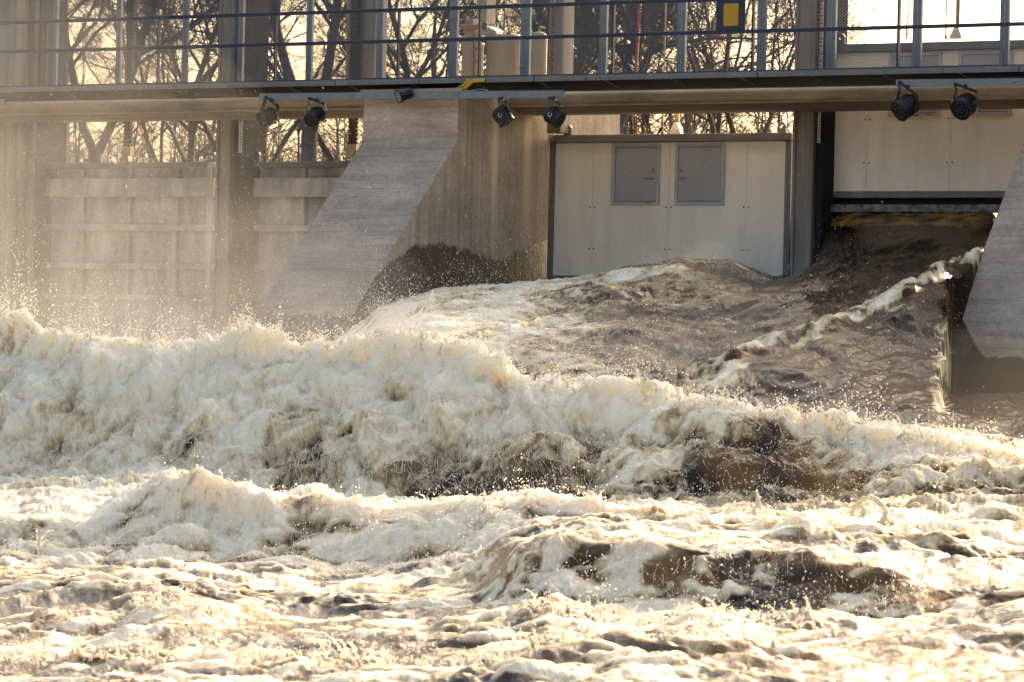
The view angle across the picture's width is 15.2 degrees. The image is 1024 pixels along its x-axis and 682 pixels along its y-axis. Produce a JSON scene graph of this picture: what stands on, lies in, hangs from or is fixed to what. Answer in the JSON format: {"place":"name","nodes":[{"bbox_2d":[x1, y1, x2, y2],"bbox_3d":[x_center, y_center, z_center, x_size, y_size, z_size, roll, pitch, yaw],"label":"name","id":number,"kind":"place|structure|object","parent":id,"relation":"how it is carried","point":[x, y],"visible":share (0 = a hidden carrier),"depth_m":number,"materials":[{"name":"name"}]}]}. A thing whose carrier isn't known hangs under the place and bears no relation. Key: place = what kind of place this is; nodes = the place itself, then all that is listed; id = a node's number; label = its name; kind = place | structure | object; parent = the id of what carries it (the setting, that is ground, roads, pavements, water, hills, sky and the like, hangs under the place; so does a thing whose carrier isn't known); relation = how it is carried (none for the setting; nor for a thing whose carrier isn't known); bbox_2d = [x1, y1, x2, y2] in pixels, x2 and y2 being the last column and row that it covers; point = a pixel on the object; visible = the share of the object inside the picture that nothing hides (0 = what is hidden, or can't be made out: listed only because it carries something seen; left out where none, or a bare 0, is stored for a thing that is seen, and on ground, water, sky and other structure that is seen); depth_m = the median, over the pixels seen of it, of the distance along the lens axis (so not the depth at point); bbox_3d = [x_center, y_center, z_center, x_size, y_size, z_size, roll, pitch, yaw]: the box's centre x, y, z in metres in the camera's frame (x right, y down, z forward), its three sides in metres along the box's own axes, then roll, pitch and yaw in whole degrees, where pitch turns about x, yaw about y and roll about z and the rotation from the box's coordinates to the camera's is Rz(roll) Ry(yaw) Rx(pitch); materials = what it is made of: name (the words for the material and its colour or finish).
{"place":"outdoors","nodes":[
{"label":"outdoors","id":0,"kind":"place"},
{"bbox_2d":[347,0,387,78],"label":"guide column","id":1,"kind":"structure","parent":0,"point":[369,63],"depth_m":67.20,"materials":[{"name":"paint"}]},
{"bbox_2d":[0,211,1023,681],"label":"river water","id":2,"kind":"structure","parent":0,"point":[964,551],"depth_m":43.88,"materials":[{"name":"beige liquid"}]},
{"bbox_2d":[0,0,28,315],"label":"guide column","id":3,"kind":"structure","parent":2,"relation":"in","point":[13,159],"depth_m":70.33,"materials":[{"name":"paint"}]},
{"bbox_2d":[22,0,67,328],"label":"guide column","id":4,"kind":"structure","parent":2,"relation":"in","point":[48,145],"depth_m":70.59,"materials":[{"name":"paint"}]},
{"bbox_2d":[45,152,215,341],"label":"grey gate","id":5,"kind":"structure","parent":4,"relation":"attached to","point":[70,206],"depth_m":69.76,"materials":[{"name":"paint"}]},
{"bbox_2d":[117,122,118,160],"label":"hoist rod","id":6,"kind":"object","parent":5,"relation":"on","point":[118,142],"visible":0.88,"depth_m":70.05,"materials":[{"name":"metal"}]},
{"bbox_2d":[120,0,135,160],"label":"hoist chain","id":7,"kind":"object","parent":5,"relation":"on","point":[127,152],"visible":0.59,"depth_m":69.95,"materials":[{"name":"grey metal"}]},
{"bbox_2d":[212,0,269,334],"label":"guide column","id":8,"kind":"structure","parent":2,"relation":"in","point":[241,144],"depth_m":67.93,"materials":[{"name":"paint"}]},
{"bbox_2d":[252,151,355,309],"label":"grey gate","id":9,"kind":"structure","parent":8,"relation":"attached to","point":[304,187],"depth_m":67.90,"materials":[{"name":"paint"}]},
{"bbox_2d":[343,0,347,159],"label":"hoist rod","id":10,"kind":"object","parent":9,"relation":"on","point":[344,157],"visible":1,"depth_m":67.19,"materials":[{"name":"gold metal"}]},
{"bbox_2d":[345,0,361,159],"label":"hoist chain","id":11,"kind":"object","parent":9,"relation":"on","point":[352,145],"visible":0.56,"depth_m":67.15,"materials":[{"name":"black metal"}]},
{"bbox_2d":[250,98,619,341],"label":"concrete pier","id":12,"kind":"structure","parent":2,"relation":"in","point":[455,136],"depth_m":62.64,"materials":[{"name":"grey concrete"}]},
{"bbox_2d":[360,88,462,91],"bbox_3d":[-1.627,-4.098,62.990,2.035,0.070,0.105,1,0,33],"label":"pier ledge","id":13,"kind":"object","parent":12,"relation":"on","point":[425,90],"visible":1,"depth_m":62.81,"materials":[{"name":"concrete"}]},
{"bbox_2d":[457,78,485,90],"bbox_3d":[-0.667,-4.162,62.360,0.563,0.204,0.116,1,0,33],"label":"cable conduit","id":14,"kind":"object","parent":13,"relation":"on","point":[466,84],"visible":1,"depth_m":62.33,"materials":[{"name":"yellow plastic"}]},
{"bbox_2d":[259,90,564,99],"bbox_3d":[-1.661,-4.017,62.924,6.041,0.161,0.242,1,0,33],"label":"light rail","id":15,"kind":"object","parent":12,"relation":"attached to","point":[438,95],"visible":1,"depth_m":62.61,"materials":[{"name":"metal"}]},
{"bbox_2d":[256,95,278,128],"bbox_3d":[-4.098,-3.837,64.349,0.382,0.561,0.362,1,0,-12],"label":"stage light","id":16,"kind":"object","parent":15,"relation":"attached to","point":[267,117],"visible":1,"depth_m":64.26,"materials":[{"name":"black metal"}]},
{"bbox_2d":[304,97,326,128],"bbox_3d":[-3.266,-3.791,63.805,0.385,0.533,0.365,1,0,-27],"label":"stage light","id":17,"kind":"object","parent":15,"relation":"attached to","point":[315,117],"visible":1,"depth_m":63.74,"materials":[{"name":"black metal"}]},
{"bbox_2d":[394,87,413,102],"bbox_3d":[-1.765,-4.019,62.795,0.282,0.272,0.236,1,0,-18],"label":"stage light","id":18,"kind":"object","parent":15,"relation":"attached to","point":[404,94],"visible":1,"depth_m":62.74,"materials":[{"name":"black metal"}]},
{"bbox_2d":[492,96,514,127],"bbox_3d":[-0.138,-3.681,61.792,0.356,0.511,0.360,1,0,-35],"label":"stage light","id":19,"kind":"object","parent":15,"relation":"attached to","point":[502,115],"visible":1,"depth_m":61.69,"materials":[{"name":"black plastic"}]},
{"bbox_2d":[543,96,565,127],"bbox_3d":[0.688,-3.649,61.255,0.368,0.515,0.372,1,0,-27],"label":"stage light","id":20,"kind":"object","parent":15,"relation":"attached to","point":[554,116],"visible":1,"depth_m":61.16,"materials":[{"name":"black plastic"}]},
{"bbox_2d":[461,18,487,75],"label":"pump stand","id":21,"kind":"object","parent":12,"relation":"on","point":[473,59],"visible":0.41,"depth_m":66.39,"materials":[{"name":"beige paint"}]},
{"bbox_2d":[476,0,495,24],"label":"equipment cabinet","id":22,"kind":"object","parent":21,"relation":"on","point":[488,18],"visible":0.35,"depth_m":66.76,"materials":[{"name":"beige"}]},
{"bbox_2d":[482,0,519,98],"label":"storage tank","id":23,"kind":"object","parent":12,"relation":"on","point":[512,68],"visible":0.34,"depth_m":66.10,"materials":[{"name":"metal"}]},
{"bbox_2d":[531,26,547,74],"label":"gas cylinder","id":24,"kind":"object","parent":12,"relation":"on","point":[535,59],"visible":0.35,"depth_m":65.71,"materials":[{"name":"beige metal"}]},
{"bbox_2d":[0,279,926,616],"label":"froth strands","id":25,"kind":"object","parent":2,"relation":"on","point":[460,463],"visible":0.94,"depth_m":48.38,"materials":[{"name":"beige liquid"}]},
{"bbox_2d":[0,87,1018,354],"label":"drifting droplets","id":26,"kind":"object","parent":2,"relation":"on","point":[348,271],"visible":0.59,"depth_m":55.87,"materials":[{"name":"white liquid"}]},
{"bbox_2d":[0,190,1023,668],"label":"water spray","id":27,"kind":"object","parent":2,"relation":"on","point":[42,654],"visible":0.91,"depth_m":39.73,"materials":[{"name":"white liquid"}]},
{"bbox_2d":[547,121,792,279],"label":"white gate","id":28,"kind":"structure","parent":2,"relation":"on","point":[752,172],"depth_m":63.52,"materials":[{"name":"white metal"}]},
{"bbox_2d":[547,0,574,133],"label":"guide column","id":29,"kind":"structure","parent":28,"relation":"on","point":[563,128],"depth_m":64.47,"materials":[{"name":"paint"}]},
{"bbox_2d":[548,133,552,146],"bbox_3d":[0.651,-3.542,64.606,0.080,0.548,0.010,1,0,33],"label":"perforated rail","id":30,"kind":"object","parent":29,"relation":"attached to","point":[549,136],"visible":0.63,"depth_m":64.62,"materials":[{"name":"metal"}]},
{"bbox_2d":[614,147,656,200],"bbox_3d":[2.044,-2.772,63.821,0.802,0.891,0.082,1,0,33],"label":"hatch door","id":31,"kind":"structure","parent":28,"relation":"in","point":[635,173],"depth_m":63.83,"materials":[{"name":"paint"}]},
{"bbox_2d":[634,4,640,133],"bbox_3d":[2.106,-5.239,64.051,0.104,3.619,0.064,1,0,33],"label":"coiled cable","id":32,"kind":"object","parent":28,"relation":"on","point":[636,53],"visible":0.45,"depth_m":64.04,"materials":[{"name":"red plastic"}]},
{"bbox_2d":[661,3,665,133],"bbox_3d":[2.544,-5.232,63.767,0.052,3.605,0.052,1,0,33],"label":"hoist rod","id":33,"kind":"object","parent":28,"relation":"on","point":[662,132],"visible":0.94,"depth_m":63.76,"materials":[{"name":"gold metal"}]},
{"bbox_2d":[669,114,682,133],"bbox_3d":[2.758,-5.224,63.568,0.230,3.611,0.140,1,0,33],"label":"lifting piston","id":34,"kind":"object","parent":28,"relation":"on","point":[677,128],"visible":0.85,"depth_m":63.53,"materials":[{"name":"beige metal"}]},
{"bbox_2d":[678,147,721,200],"bbox_3d":[3.079,-2.748,63.149,0.810,0.891,0.082,1,0,33],"label":"hatch door","id":35,"kind":"structure","parent":28,"relation":"in","point":[699,182],"depth_m":63.16,"materials":[{"name":"paint"}]},
{"bbox_2d":[790,0,847,275],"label":"guide column","id":36,"kind":"structure","parent":2,"relation":"in","point":[813,162],"depth_m":61.61,"materials":[{"name":"paint"}]},
{"bbox_2d":[831,198,1002,212],"bbox_3d":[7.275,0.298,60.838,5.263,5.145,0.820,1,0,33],"label":"seal beam","id":37,"kind":"structure","parent":36,"relation":"attached to","point":[893,205],"depth_m":61.05,"materials":[{"name":"metal"}]},
{"bbox_2d":[833,33,1023,197],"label":"white gate","id":38,"kind":"structure","parent":36,"relation":"attached to","point":[930,154],"depth_m":60.93,"materials":[{"name":"white metal"}]},
{"bbox_2d":[905,0,909,39],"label":"coiled cable","id":39,"kind":"object","parent":38,"relation":"on","point":[906,33],"visible":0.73,"depth_m":61.30,"materials":[{"name":"red plastic"}]},
{"bbox_2d":[893,56,938,111],"bbox_3d":[6.395,-4.080,61.017,0.802,0.891,0.082,1,0,33],"label":"hatch door","id":40,"kind":"structure","parent":38,"relation":"in","point":[909,62],"depth_m":60.95,"materials":[{"name":"paint"}]},
{"bbox_2d":[944,0,946,38],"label":"hoist rod","id":41,"kind":"object","parent":38,"relation":"on","point":[945,21],"visible":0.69,"depth_m":60.93,"materials":[{"name":"metal"}]},
{"bbox_2d":[949,0,963,38],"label":"lifting piston","id":42,"kind":"object","parent":38,"relation":"on","point":[958,19],"visible":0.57,"depth_m":60.75,"materials":[{"name":"grey metal"}]},
{"bbox_2d":[963,54,1007,111],"bbox_3d":[7.429,-4.055,60.345,0.810,0.891,0.082,1,0,33],"label":"hatch door","id":43,"kind":"structure","parent":38,"relation":"in","point":[979,56],"depth_m":60.36,"materials":[{"name":"paint"}]},
{"bbox_2d":[955,144,1023,391],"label":"concrete pier","id":44,"kind":"structure","parent":2,"relation":"in","point":[999,365],"depth_m":54.99,"materials":[{"name":"grey concrete"}]},
{"bbox_2d":[0,64,1023,122],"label":"footbridge","id":45,"kind":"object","parent":44,"relation":"on","point":[805,90],"visible":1,"depth_m":62.45,"materials":[{"name":"metal"}]},
{"bbox_2d":[0,99,5,104],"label":"light rail","id":46,"kind":"object","parent":45,"relation":"attached to","point":[3,101],"visible":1,"depth_m":67.55,"materials":[{"name":"metal"}]},
{"bbox_2d":[0,0,1023,84],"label":"handrail","id":47,"kind":"object","parent":45,"relation":"on","point":[480,38],"visible":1,"depth_m":62.68,"materials":[{"name":"grey metal"}]},
{"bbox_2d":[716,0,745,30],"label":"notice board","id":48,"kind":"object","parent":47,"relation":"attached to","point":[730,14],"visible":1,"depth_m":59.82,"materials":[{"name":"blue paint"}]},
{"bbox_2d":[896,78,1023,86],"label":"light rail","id":49,"kind":"object","parent":44,"relation":"attached to","point":[968,82],"visible":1,"depth_m":57.36,"materials":[{"name":"metal"}]},
{"bbox_2d":[891,80,919,120],"bbox_3d":[5.933,-3.617,57.836,0.427,0.625,0.364,1,0,-22],"label":"stage light","id":50,"kind":"object","parent":49,"relation":"attached to","point":[905,107],"visible":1,"depth_m":57.75,"materials":[{"name":"black metal"}]},
{"bbox_2d":[950,82,979,119],"bbox_3d":[6.761,-3.576,57.292,0.431,0.572,0.409,1,0,-26],"label":"stage light","id":51,"kind":"object","parent":49,"relation":"attached to","point":[964,106],"visible":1,"depth_m":57.22,"materials":[{"name":"black plastic"}]},
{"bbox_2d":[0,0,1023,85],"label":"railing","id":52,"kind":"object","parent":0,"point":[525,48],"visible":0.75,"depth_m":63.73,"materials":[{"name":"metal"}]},
{"bbox_2d":[66,0,1023,162],"label":"sky","id":53,"kind":"structure","parent":0,"point":[950,13],"materials":[{"name":"white"}]},
{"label":"far bank","id":54,"kind":"structure","parent":0,"visible":0},
{"bbox_2d":[66,0,114,83],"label":"bare tree","id":55,"kind":"object","parent":54,"relation":"on","point":[96,24],"visible":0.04,"depth_m":119.59,"materials":[{"name":"brown plant"}]},
{"bbox_2d":[64,0,123,162],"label":"bare tree","id":56,"kind":"object","parent":54,"relation":"on","point":[66,146],"visible":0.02,"depth_m":124.49,"materials":[{"name":"brown plant"}]},
{"bbox_2d":[66,0,214,162],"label":"bare tree","id":57,"kind":"object","parent":54,"relation":"on","point":[136,129],"visible":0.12,"depth_m":124.25,"materials":[{"name":"brown plant"}]},
{"bbox_2d":[66,0,219,162],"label":"bare tree","id":58,"kind":"object","parent":54,"relation":"on","point":[95,150],"visible":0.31,"depth_m":115.48,"materials":[{"name":"brown plant"}]},
{"bbox_2d":[68,0,333,161],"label":"bare tree","id":59,"kind":"object","parent":54,"relation":"on","point":[149,144],"visible":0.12,"depth_m":118.45,"materials":[{"name":"brown plant"}]},
{"bbox_2d":[104,0,300,161],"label":"bare tree","id":60,"kind":"object","parent":54,"relation":"on","point":[162,130],"visible":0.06,"depth_m":128.53,"materials":[{"name":"brown plant"}]},
{"bbox_2d":[68,0,396,161],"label":"bare tree","id":61,"kind":"object","parent":54,"relation":"on","point":[191,129],"visible":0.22,"depth_m":112.09,"materials":[{"name":"brown plant"}]},
{"bbox_2d":[68,0,441,160],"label":"bare tree","id":62,"kind":"object","parent":54,"relation":"on","point":[207,131],"visible":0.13,"depth_m":121.83,"materials":[{"name":"brown plant"}]},
{"bbox_2d":[182,0,431,160],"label":"bare tree","id":63,"kind":"object","parent":54,"relation":"on","point":[307,147],"visible":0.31,"depth_m":106.06,"materials":[{"name":"brown plant"}]},
{"bbox_2d":[110,0,578,160],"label":"bare tree","id":64,"kind":"object","parent":54,"relation":"on","point":[326,150],"visible":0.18,"depth_m":107.44,"materials":[{"name":"brown plant"}]},
{"bbox_2d":[281,0,446,149],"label":"bare tree","id":65,"kind":"object","parent":54,"relation":"on","point":[331,130],"visible":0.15,"depth_m":123.21,"materials":[{"name":"brown plant"}]},
{"bbox_2d":[304,0,535,77],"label":"bare tree","id":66,"kind":"object","parent":54,"relation":"on","point":[393,53],"visible":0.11,"depth_m":114.95,"materials":[{"name":"brown plant"}]},
{"bbox_2d":[64,6,794,162],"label":"distant wood","id":67,"kind":"object","parent":54,"relation":"on","point":[76,156],"visible":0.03,"depth_m":150.85,"materials":[{"name":"brown plant"}]},
{"bbox_2d":[386,0,699,76],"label":"bare tree","id":68,"kind":"object","parent":54,"relation":"on","point":[443,28],"visible":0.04,"depth_m":119.13,"materials":[{"name":"brown plant"}]},
{"bbox_2d":[387,0,794,132],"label":"bare tree","id":69,"kind":"object","parent":54,"relation":"on","point":[577,69],"visible":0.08,"depth_m":108.05,"materials":[{"name":"brown plant"}]},
{"bbox_2d":[401,0,795,130],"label":"bare tree","id":70,"kind":"object","parent":54,"relation":"on","point":[652,49],"visible":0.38,"depth_m":100.49,"materials":[{"name":"brown plant"}]},
{"bbox_2d":[497,2,715,133],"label":"bare tree","id":71,"kind":"object","parent":54,"relation":"on","point":[631,130],"visible":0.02,"depth_m":119.89,"materials":[{"name":"brown plant"}]},
{"bbox_2d":[576,0,750,133],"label":"bare tree","id":72,"kind":"object","parent":54,"relation":"on","point":[646,122],"visible":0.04,"depth_m":114.40,"materials":[{"name":"brown plant"}]},
{"bbox_2d":[546,0,876,132],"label":"bare tree","id":73,"kind":"object","parent":54,"relation":"on","point":[713,129],"visible":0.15,"depth_m":103.77,"materials":[{"name":"brown plant"}]},
{"bbox_2d":[659,0,882,132],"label":"bare tree","id":74,"kind":"object","parent":54,"relation":"on","point":[730,123],"visible":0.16,"depth_m":108.08,"materials":[{"name":"brown plant"}]},
{"bbox_2d":[686,0,882,132],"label":"bare tree","id":75,"kind":"object","parent":54,"relation":"on","point":[718,122],"visible":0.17,"depth_m":106.63,"materials":[{"name":"brown plant"}]},
{"bbox_2d":[693,0,904,132],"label":"bare tree","id":76,"kind":"object","parent":54,"relation":"on","point":[739,131],"visible":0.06,"depth_m":122.44,"materials":[{"name":"brown plant"}]}
]}

